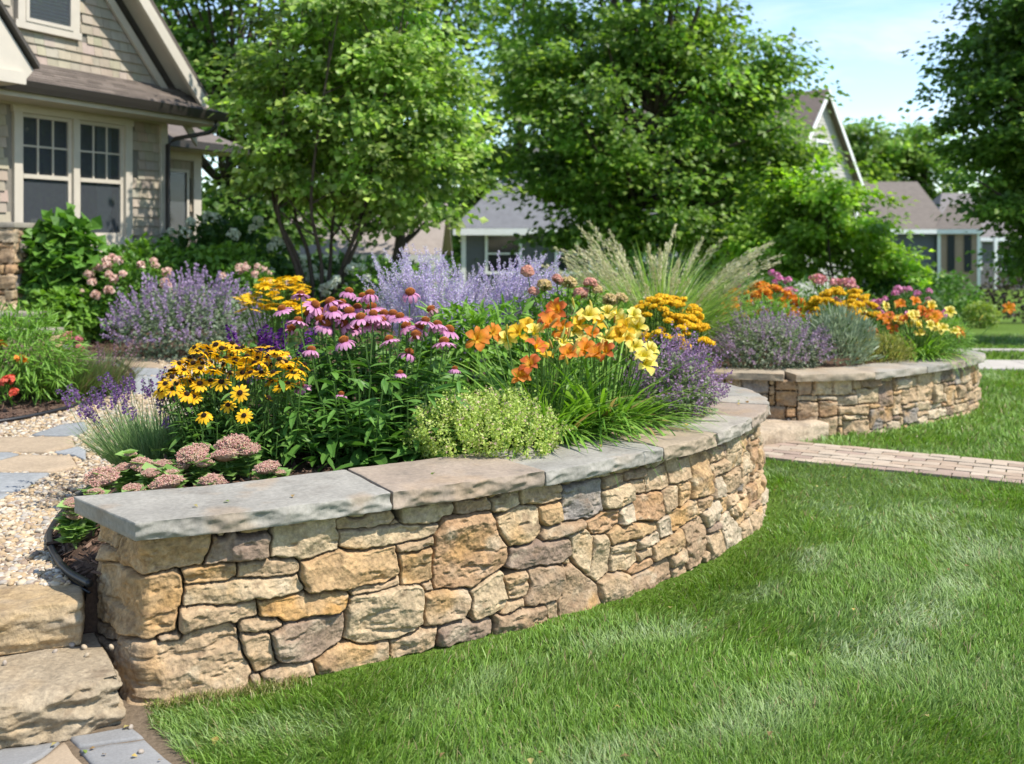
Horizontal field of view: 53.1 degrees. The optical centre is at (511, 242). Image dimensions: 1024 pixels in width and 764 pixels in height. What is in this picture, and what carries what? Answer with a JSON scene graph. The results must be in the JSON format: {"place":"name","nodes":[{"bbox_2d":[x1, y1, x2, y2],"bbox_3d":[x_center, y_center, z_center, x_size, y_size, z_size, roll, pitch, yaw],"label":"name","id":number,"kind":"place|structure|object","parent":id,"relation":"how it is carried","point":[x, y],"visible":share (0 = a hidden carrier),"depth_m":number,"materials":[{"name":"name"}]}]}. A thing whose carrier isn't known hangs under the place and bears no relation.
{"place":"outdoors","nodes":[
{"label":"outdoors","id":0,"kind":"place"},
{"bbox_2d":[0,727,170,763],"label":"paved path","id":1,"kind":"structure","parent":0,"point":[120,753],"depth_m":2.98,"materials":[{"name":"grey stone"}]},
{"bbox_2d":[0,355,251,753],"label":"gravel","id":2,"kind":"structure","parent":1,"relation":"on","point":[23,543],"depth_m":4.65,"materials":[{"name":"beige gravel"}]},
{"bbox_2d":[0,340,180,498],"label":"flagstone path","id":3,"kind":"structure","parent":0,"point":[38,467],"depth_m":5.64,"materials":[{"name":"grey stone"}]},
{"bbox_2d":[32,690,198,763],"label":"soil","id":4,"kind":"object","parent":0,"point":[136,716],"visible":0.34,"depth_m":3.11,"materials":[{"name":"brown soil"}]},
{"bbox_2d":[0,632,125,748],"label":"stone step","id":5,"kind":"object","parent":4,"relation":"on","point":[63,694],"visible":0.87,"depth_m":3.13,"materials":[{"name":"beige stone"}]},
{"bbox_2d":[0,576,84,655],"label":"stone step","id":6,"kind":"object","parent":5,"relation":"on","point":[36,617],"visible":0.93,"depth_m":3.39,"materials":[{"name":"beige stone"}]},
{"bbox_2d":[55,300,636,600],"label":"garden ground","id":7,"kind":"structure","parent":0,"point":[182,351],"depth_m":11.21,"materials":[{"name":"brown soil"}]},
{"bbox_2d":[0,222,35,310],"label":"stone pillar","id":8,"kind":"structure","parent":7,"relation":"on","point":[13,254],"depth_m":10.76,"materials":[{"name":"beige stone"}]},
{"bbox_2d":[0,310,46,326],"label":"entrance step","id":9,"kind":"object","parent":7,"relation":"on","point":[22,312],"visible":0.06,"depth_m":10.48,"materials":[{"name":"stone"}]},
{"bbox_2d":[0,327,63,351],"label":"entrance step","id":10,"kind":"object","parent":7,"relation":"on","point":[57,336],"visible":0.15,"depth_m":10.23,"materials":[{"name":"stone"}]},
{"bbox_2d":[0,361,135,422],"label":"lawn edging","id":11,"kind":"object","parent":7,"relation":"on","point":[16,418],"visible":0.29,"depth_m":6.70,"materials":[{"name":"black plastic"}]},
{"bbox_2d":[16,202,122,335],"bbox_3d":[-4.941,0.362,11.287,1.249,1.625,1.193,0,0,0],"label":"leafy shrub","id":12,"kind":"object","parent":7,"relation":"on","point":[60,250],"visible":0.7,"depth_m":11.01,"materials":[{"name":"green plant"}]},
{"bbox_2d":[20,281,119,342],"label":"shrub","id":13,"kind":"object","parent":7,"relation":"on","point":[90,323],"visible":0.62,"depth_m":10.74,"materials":[{"name":"green plant"}]},
{"bbox_2d":[75,250,180,343],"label":"rose bush","id":14,"kind":"object","parent":7,"relation":"on","point":[112,273],"visible":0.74,"depth_m":10.95,"materials":[{"name":"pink plant"}]},
{"bbox_2d":[46,401,217,593],"bbox_3d":[-1.902,1.144,5.846,0.420,0.142,4.696,0,0,-6],"label":"lawn edging","id":15,"kind":"object","parent":7,"relation":"on","point":[65,568],"visible":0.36,"depth_m":3.73,"materials":[{"name":"black plastic"}]},
{"bbox_2d":[107,232,196,328],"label":"shrub","id":16,"kind":"object","parent":7,"relation":"on","point":[143,246],"visible":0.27,"depth_m":12.58,"materials":[{"name":"green plant"}]},
{"bbox_2d":[98,261,273,360],"bbox_3d":[-3.091,0.681,9.738,1.674,1.024,1.411,0,0,0],"label":"catmint","id":17,"kind":"object","parent":7,"relation":"on","point":[189,306],"visible":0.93,"depth_m":9.56,"materials":[{"name":"purple plant"}]},
{"bbox_2d":[158,239,277,324],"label":"shrub","id":18,"kind":"object","parent":7,"relation":"on","point":[229,252],"visible":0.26,"depth_m":12.72,"materials":[{"name":"green plant"}]},
{"bbox_2d":[144,206,298,316],"bbox_3d":[-3.875,0.306,13.730,2.232,1.641,1.453,0,0,0],"label":"hydrangea","id":19,"kind":"object","parent":7,"relation":"on","point":[236,230],"visible":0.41,"depth_m":13.58,"materials":[{"name":"green plant"}]},
{"bbox_2d":[196,261,290,339],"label":"rose bush","id":20,"kind":"object","parent":7,"relation":"on","point":[258,273],"visible":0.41,"depth_m":11.21,"materials":[{"name":"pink plant"}]},
{"bbox_2d":[0,339,503,634],"bbox_3d":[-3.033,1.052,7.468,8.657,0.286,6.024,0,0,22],"label":"mulch","id":21,"kind":"object","parent":7,"relation":"on","point":[92,541],"visible":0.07,"depth_m":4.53,"materials":[{"name":"brown soil"}]},
{"bbox_2d":[63,330,87,351],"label":"pink flower","id":22,"kind":"object","parent":21,"relation":"on","point":[82,338],"visible":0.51,"depth_m":10.05,"materials":[{"name":"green plant"}]},
{"bbox_2d":[51,361,275,464],"bbox_3d":[-1.617,0.768,4.702,0.999,0.457,0.803,0,0,0],"label":"lavender","id":23,"kind":"object","parent":21,"relation":"on","point":[143,437],"visible":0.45,"depth_m":4.59,"materials":[{"name":"green plant"}]},
{"bbox_2d":[52,433,290,548],"bbox_3d":[-1.330,0.973,4.092,0.905,0.372,0.444,0,0,-14],"label":"stonecrop","id":24,"kind":"object","parent":21,"relation":"on","point":[145,473],"visible":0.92,"depth_m":4.06,"materials":[{"name":"pink plant"}]},
{"bbox_2d":[151,340,315,475],"bbox_3d":[-1.212,0.744,4.459,0.737,0.605,0.611,0,0,0],"label":"black eyed susan","id":25,"kind":"object","parent":21,"relation":"on","point":[264,434],"visible":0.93,"depth_m":4.43,"materials":[{"name":"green plant"}]},
{"bbox_2d":[199,320,318,431],"bbox_3d":[-1.268,0.700,5.169,0.668,0.643,0.540,0,0,0],"label":"salvia","id":26,"kind":"object","parent":21,"relation":"on","point":[268,340],"visible":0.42,"depth_m":5.10,"materials":[{"name":"purple plant"}]},
{"bbox_2d":[180,341,349,404],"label":"leafy perennial","id":27,"kind":"object","parent":21,"relation":"on","point":[252,344],"visible":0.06,"depth_m":6.25,"materials":[{"name":"green plant"}]},
{"bbox_2d":[229,275,324,361],"bbox_3d":[-1.734,0.679,7.593,0.694,0.871,0.647,0,0,-38],"label":"rudbeckia","id":28,"kind":"object","parent":21,"relation":"on","point":[295,287],"visible":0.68,"depth_m":7.50,"materials":[{"name":"plant"}]},
{"bbox_2d":[256,325,421,411],"bbox_3d":[-0.854,0.779,5.747,1.125,0.654,0.710,0,0,0],"label":"leafy perennial","id":29,"kind":"object","parent":21,"relation":"on","point":[357,344],"visible":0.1,"depth_m":5.68,"materials":[{"name":"green plant"}]},
{"bbox_2d":[268,287,472,472],"bbox_3d":[-0.645,0.662,4.671,0.976,0.898,0.805,0,0,0],"label":"coneflower","id":30,"kind":"object","parent":21,"relation":"on","point":[372,434],"visible":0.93,"depth_m":4.69,"materials":[{"name":"green plant"}]},
{"bbox_2d":[356,243,567,391],"bbox_3d":[-0.255,0.520,6.541,1.336,1.040,1.060,0,0,-26],"label":"russian sage","id":31,"kind":"object","parent":21,"relation":"on","point":[514,285],"visible":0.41,"depth_m":6.36,"materials":[{"name":"purple plant"}]},
{"bbox_2d":[377,293,559,418],"bbox_3d":[-0.248,0.667,5.560,1.028,0.795,0.841,0,0,24],"label":"leafy perennial","id":32,"kind":"object","parent":21,"relation":"on","point":[472,316],"visible":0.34,"depth_m":5.44,"materials":[{"name":"green plant"}]},
{"bbox_2d":[375,297,691,488],"bbox_3d":[0.091,0.729,5.002,1.678,0.930,1.638,0,0,0],"label":"daylily","id":33,"kind":"object","parent":21,"relation":"on","point":[552,315],"visible":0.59,"depth_m":4.89,"materials":[{"name":"green plant"}]},
{"bbox_2d":[478,317,625,395],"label":"leafy perennial","id":34,"kind":"object","parent":21,"relation":"on","point":[537,353],"visible":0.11,"depth_m":5.45,"materials":[{"name":"green plant"}]},
{"bbox_2d":[491,265,639,382],"bbox_3d":[0.334,0.595,6.210,0.990,0.932,0.744,0,0,0],"label":"stonecrop","id":35,"kind":"object","parent":21,"relation":"on","point":[545,286],"visible":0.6,"depth_m":6.10,"materials":[{"name":"pink plant"}]},
{"bbox_2d":[431,300,742,470],"bbox_3d":[0.378,0.790,5.219,1.746,1.005,1.605,0,0,0],"label":"daylily","id":36,"kind":"object","parent":21,"relation":"on","point":[621,330],"visible":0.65,"depth_m":5.02,"materials":[{"name":"green plant"}]},
{"bbox_2d":[615,293,715,388],"bbox_3d":[0.941,0.669,6.214,0.633,0.728,0.590,0,0,0],"label":"yarrow","id":37,"kind":"object","parent":21,"relation":"on","point":[688,314],"visible":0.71,"depth_m":6.09,"materials":[{"name":"yellow plant"}]},
{"bbox_2d":[618,321,732,418],"bbox_3d":[0.864,0.735,5.455,0.652,0.621,0.761,0,0,0],"label":"catmint","id":38,"kind":"object","parent":21,"relation":"on","point":[672,362],"visible":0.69,"depth_m":5.31,"materials":[{"name":"purple plant"}]},
{"bbox_2d":[250,253,326,319],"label":"shrub","id":39,"kind":"object","parent":7,"relation":"on","point":[286,272],"visible":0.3,"depth_m":13.45,"materials":[{"name":"green plant"}]},
{"bbox_2d":[194,0,521,324],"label":"multi stem tree","id":40,"kind":"object","parent":7,"relation":"on","point":[369,76],"visible":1,"depth_m":12.49,"materials":[{"name":"green plant"}]},
{"bbox_2d":[282,250,451,310],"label":"shrub","id":41,"kind":"object","parent":7,"relation":"on","point":[336,266],"visible":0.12,"depth_m":14.46,"materials":[{"name":"green plant"}]},
{"bbox_2d":[318,259,444,327],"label":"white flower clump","id":42,"kind":"object","parent":7,"relation":"on","point":[355,268],"visible":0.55,"depth_m":12.52,"materials":[{"name":"green plant"}]},
{"bbox_2d":[267,204,452,291],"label":"house","id":43,"kind":"structure","parent":0,"point":[432,239],"depth_m":30.09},
{"bbox_2d":[398,385,573,458],"bbox_3d":[-0.110,0.790,4.511,0.765,0.337,0.629,0,0,0],"label":"thyme","id":44,"kind":"object","parent":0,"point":[514,413],"visible":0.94,"depth_m":4.37,"materials":[{"name":"green plant"}]},
{"bbox_2d":[161,0,1002,211],"label":"sky","id":45,"kind":"structure","parent":0,"point":[862,40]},
{"bbox_2d":[141,258,1023,763],"bbox_3d":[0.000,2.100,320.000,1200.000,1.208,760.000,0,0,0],"label":"lawn","id":46,"kind":"structure","parent":0,"point":[1010,326],"depth_m":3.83,"materials":[{"name":"green plant"}]},
{"bbox_2d":[0,352,124,422],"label":"garden bed","id":47,"kind":"object","parent":46,"relation":"on","point":[21,411],"visible":0.1,"depth_m":6.96,"materials":[{"name":"brown soil"}]},
{"bbox_2d":[0,297,99,406],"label":"leafy perennial","id":48,"kind":"object","parent":47,"relation":"on","point":[7,377],"visible":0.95,"depth_m":6.99,"materials":[{"name":"green plant"}]},
{"bbox_2d":[0,336,151,399],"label":"heather","id":49,"kind":"object","parent":47,"relation":"on","point":[96,368],"visible":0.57,"depth_m":7.32,"materials":[{"name":"green plant"}]},
{"bbox_2d":[0,0,248,298],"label":"shingled house","id":50,"kind":"structure","parent":46,"relation":"on","point":[104,112],"depth_m":13.33,"materials":[{"name":"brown wood"}]},
{"bbox_2d":[23,113,70,209],"bbox_3d":[-5.622,-0.807,12.333,0.050,1.445,0.725,0,0,27],"label":"window","id":51,"kind":"structure","parent":50,"relation":"in","point":[68,121],"depth_m":12.43,"materials":[{"name":"white wood"}]},
{"bbox_2d":[26,0,73,30],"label":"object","id":52,"kind":"structure","parent":50,"relation":"in","point":[70,26],"depth_m":12.35,"materials":[{"name":"white wood"}]},
{"bbox_2d":[80,120,122,235],"bbox_3d":[-5.320,-0.807,13.093,0.190,1.445,0.725,0,0,27],"label":"window","id":53,"kind":"structure","parent":50,"relation":"in","point":[103,180],"depth_m":13.28,"materials":[{"name":"white wood"}]},
{"bbox_2d":[170,168,188,244],"bbox_3d":[-5.024,-0.125,15.188,0.045,1.950,0.610,0,0,27],"label":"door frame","id":54,"kind":"structure","parent":50,"relation":"in","point":[186,172],"depth_m":15.42,"materials":[{"name":"white wood"}]},
{"bbox_2d":[154,0,221,157],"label":"background tree","id":55,"kind":"object","parent":46,"relation":"on","point":[170,19],"depth_m":27.58,"materials":[{"name":"green plant"}]},
{"bbox_2d":[153,0,363,262],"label":"background tree","id":56,"kind":"object","parent":46,"relation":"on","point":[194,42],"visible":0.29,"depth_m":21.30,"materials":[{"name":"green plant"}]},
{"bbox_2d":[293,0,510,283],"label":"background tree","id":57,"kind":"object","parent":46,"relation":"on","point":[474,7],"visible":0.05,"depth_m":26.75,"materials":[{"name":"green plant"}]},
{"bbox_2d":[74,374,770,705],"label":"stone wall","id":58,"kind":"structure","parent":46,"relation":"on","point":[320,573],"depth_m":3.75,"materials":[{"name":"beige stone"}]},
{"bbox_2d":[0,400,968,763],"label":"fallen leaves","id":59,"kind":"object","parent":46,"relation":"on","point":[216,738],"visible":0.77,"depth_m":3.07,"materials":[{"name":"brown plant"}]},
{"bbox_2d":[426,0,597,295],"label":"background tree","id":60,"kind":"object","parent":46,"relation":"on","point":[455,239],"visible":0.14,"depth_m":39.10,"materials":[{"name":"green plant"}]},
{"bbox_2d":[494,267,599,306],"bbox_3d":[0.653,1.042,16.534,1.960,1.302,1.647,0,0,0],"label":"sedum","id":61,"kind":"object","parent":46,"relation":"on","point":[555,284],"visible":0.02,"depth_m":16.34,"materials":[{"name":"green plant"}]},
{"bbox_2d":[453,138,676,305],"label":"grey house","id":62,"kind":"structure","parent":46,"relation":"on","point":[481,243],"depth_m":35.98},
{"bbox_2d":[484,235,521,273],"bbox_3d":[-0.300,0.365,35.953,1.360,1.470,0.045,0,0,0],"label":"window","id":63,"kind":"structure","parent":62,"relation":"in","point":[493,243],"depth_m":35.97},
{"bbox_2d":[555,244,592,273],"bbox_3d":[2.150,0.365,35.953,1.360,1.470,0.045,0,0,0],"label":"window","id":64,"kind":"structure","parent":62,"relation":"in","point":[562,265],"depth_m":35.97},
{"bbox_2d":[202,175,981,268],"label":"treeline","id":65,"kind":"object","parent":46,"relation":"on","point":[207,177],"depth_m":113.81,"materials":[{"name":"green plant"}]},
{"bbox_2d":[564,247,750,320],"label":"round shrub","id":66,"kind":"object","parent":46,"relation":"on","point":[630,257],"visible":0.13,"depth_m":18.82,"materials":[{"name":"green plant"}]},
{"bbox_2d":[458,0,880,302],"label":"broad tree","id":67,"kind":"object","parent":46,"relation":"on","point":[605,182],"visible":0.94,"depth_m":22.74,"materials":[{"name":"green plant"}]},
{"bbox_2d":[624,73,812,292],"bbox_3d":[8.211,-2.053,40.043,7.882,9.711,7.705,0,0,17],"label":"background tree","id":68,"kind":"object","parent":46,"relation":"on","point":[712,257],"visible":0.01,"depth_m":39.40,"materials":[{"name":"green plant"}]},
{"bbox_2d":[703,274,826,335],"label":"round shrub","id":69,"kind":"object","parent":46,"relation":"on","point":[781,284],"visible":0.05,"depth_m":16.39,"materials":[{"name":"green plant"}]},
{"bbox_2d":[694,338,895,368],"bbox_3d":[2.660,1.230,9.347,2.720,0.540,2.240,0,0,0],"label":"garden bed","id":70,"kind":"object","parent":46,"relation":"on","point":[831,363],"visible":0.09,"depth_m":8.91,"materials":[{"name":"brown soil"}]},
{"bbox_2d":[703,290,816,361],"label":"leafy perennial","id":71,"kind":"object","parent":70,"relation":"on","point":[787,310],"visible":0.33,"depth_m":9.10,"materials":[{"name":"green plant"}]},
{"bbox_2d":[716,281,809,344],"bbox_3d":[2.342,0.726,9.701,0.952,0.754,0.673,0,0,0],"label":"helenium","id":72,"kind":"object","parent":70,"relation":"on","point":[767,291],"visible":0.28,"depth_m":9.59,"materials":[{"name":"orange plant"}]},
{"bbox_2d":[733,267,797,338],"bbox_3d":[2.552,0.669,10.404,0.716,0.867,0.578,0,0,0],"label":"phlox","id":73,"kind":"object","parent":70,"relation":"on","point":[779,277],"visible":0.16,"depth_m":10.36,"materials":[{"name":"pink plant"}]},
{"bbox_2d":[705,301,841,368],"bbox_3d":[2.122,0.807,8.402,1.170,0.678,0.828,0,0,0],"label":"catmint","id":74,"kind":"object","parent":70,"relation":"on","point":[767,338],"visible":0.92,"depth_m":8.33,"materials":[{"name":"purple plant"}]},
{"bbox_2d":[769,273,883,342],"bbox_3d":[3.095,0.704,10.096,1.225,0.810,0.775,0,0,0],"label":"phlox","id":75,"kind":"object","parent":70,"relation":"on","point":[845,283],"visible":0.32,"depth_m":10.03,"materials":[{"name":"pink plant"}]},
{"bbox_2d":[797,301,883,367],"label":"silver herb","id":76,"kind":"object","parent":70,"relation":"on","point":[856,326],"visible":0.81,"depth_m":8.45,"materials":[{"name":"green plant"}]},
{"bbox_2d":[801,286,883,357],"bbox_3d":[2.972,0.741,9.240,0.737,0.747,0.635,0,0,0],"label":"yarrow","id":77,"kind":"object","parent":70,"relation":"on","point":[815,301],"visible":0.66,"depth_m":9.15,"materials":[{"name":"yellow plant"}]},
{"bbox_2d":[853,329,917,363],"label":"shrub","id":78,"kind":"object","parent":70,"relation":"on","point":[901,348],"visible":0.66,"depth_m":8.73,"materials":[{"name":"green plant"}]},
{"bbox_2d":[870,284,949,341],"bbox_3d":[3.836,0.739,9.951,0.813,0.705,0.631,0,0,0],"label":"phlox","id":79,"kind":"object","parent":70,"relation":"on","point":[899,290],"visible":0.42,"depth_m":9.90,"materials":[{"name":"pink plant"}]},
{"bbox_2d":[846,296,1015,376],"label":"daylily","id":80,"kind":"object","parent":70,"relation":"on","point":[932,316],"visible":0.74,"depth_m":9.08,"materials":[{"name":"green plant"}]},
{"bbox_2d":[913,314,977,356],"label":"leafy perennial","id":81,"kind":"object","parent":70,"relation":"on","point":[952,322],"visible":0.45,"depth_m":9.25,"materials":[{"name":"green plant"}]},
{"bbox_2d":[705,153,945,310],"bbox_3d":[6.287,0.080,21.013,4.800,3.755,3.438,0,0,0],"label":"tree","id":82,"kind":"object","parent":46,"relation":"on","point":[816,222],"visible":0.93,"depth_m":20.50,"materials":[{"name":"green plant"}]},
{"bbox_2d":[665,349,985,435],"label":"stone wall","id":83,"kind":"structure","parent":46,"relation":"on","point":[871,397],"depth_m":8.11,"materials":[{"name":"beige stone"}]},
{"bbox_2d":[842,114,913,181],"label":"background tree","id":84,"kind":"object","parent":46,"relation":"on","point":[861,145],"visible":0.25,"depth_m":70.26,"materials":[{"name":"green plant"}]},
{"bbox_2d":[844,275,942,332],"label":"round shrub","id":85,"kind":"object","parent":46,"relation":"on","point":[883,289],"visible":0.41,"depth_m":20.36,"materials":[{"name":"green plant"}]},
{"bbox_2d":[858,182,942,293],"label":"brown roofed house","id":86,"kind":"structure","parent":46,"relation":"on","point":[923,210],"depth_m":55.05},
{"bbox_2d":[882,282,957,327],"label":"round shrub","id":87,"kind":"object","parent":46,"relation":"on","point":[946,301],"visible":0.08,"depth_m":23.81,"materials":[{"name":"green plant"}]},
{"bbox_2d":[869,115,987,199],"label":"background tree","id":88,"kind":"object","parent":46,"relation":"on","point":[918,159],"visible":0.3,"depth_m":72.40,"materials":[{"name":"green plant"}]},
{"bbox_2d":[908,269,989,325],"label":"round shrub","id":89,"kind":"object","parent":46,"relation":"on","point":[944,282],"visible":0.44,"depth_m":25.23,"materials":[{"name":"green plant"}]},
{"bbox_2d":[936,204,982,294],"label":"house","id":90,"kind":"structure","parent":46,"relation":"on","point":[954,242],"depth_m":53.41,"materials":[{"name":"grey"}]},
{"bbox_2d":[897,0,1023,285],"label":"shade tree","id":91,"kind":"object","parent":46,"relation":"on","point":[991,76],"visible":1,"depth_m":16.61,"materials":[{"name":"green plant"}]},
{"bbox_2d":[932,193,1023,288],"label":"porch house","id":92,"kind":"structure","parent":46,"relation":"on","point":[993,245],"depth_m":59.99,"materials":[{"name":"white wood"}]},
{"bbox_2d":[998,245,1012,268],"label":"window","id":93,"kind":"structure","parent":92,"relation":"in","point":[1002,258],"depth_m":59.98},
{"bbox_2d":[959,299,1002,328],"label":"round shrub","id":94,"kind":"object","parent":46,"relation":"on","point":[972,319],"visible":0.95,"depth_m":23.87,"materials":[{"name":"green plant"}]},
{"bbox_2d":[970,160,1008,192],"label":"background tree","id":95,"kind":"object","parent":46,"relation":"on","point":[981,184],"depth_m":67.08,"materials":[{"name":"green plant"}]},
{"bbox_2d":[972,264,1023,323],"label":"round shrub","id":96,"kind":"object","parent":46,"relation":"on","point":[993,294],"visible":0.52,"depth_m":27.92,"materials":[{"name":"green plant"}]},
{"bbox_2d":[533,220,791,365],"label":"ornamental grass","id":97,"kind":"object","parent":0,"point":[635,297],"depth_m":8.54,"materials":[{"name":"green plant"}]},
{"bbox_2d":[611,89,867,303],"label":"gabled house","id":98,"kind":"structure","parent":0,"point":[831,122],"depth_m":45.34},
{"bbox_2d":[816,139,828,174],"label":"window","id":99,"kind":"structure","parent":98,"relation":"in","point":[820,142],"depth_m":44.99,"materials":[{"name":"white"}]},
{"bbox_2d":[763,441,1023,485],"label":"brick path","id":100,"kind":"structure","parent":0,"point":[937,465],"depth_m":6.96,"materials":[{"name":"beige brick"}]},
{"bbox_2d":[760,419,828,444],"bbox_3d":[1.907,1.447,7.758,1.024,0.166,0.383,0,0,-29],"label":"stone step","id":101,"kind":"object","parent":100,"relation":"on","point":[774,431],"visible":0.47,"depth_m":7.71,"materials":[{"name":"beige stone"}]},
{"bbox_2d":[959,348,1023,351],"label":"garden path","id":102,"kind":"structure","parent":0,"point":[991,350],"depth_m":14.42,"materials":[{"name":"concrete"}]},
{"bbox_2d":[978,360,1023,370],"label":"pavement","id":103,"kind":"structure","parent":0,"point":[1002,364],"depth_m":12.46,"materials":[{"name":"concrete"}]}
]}

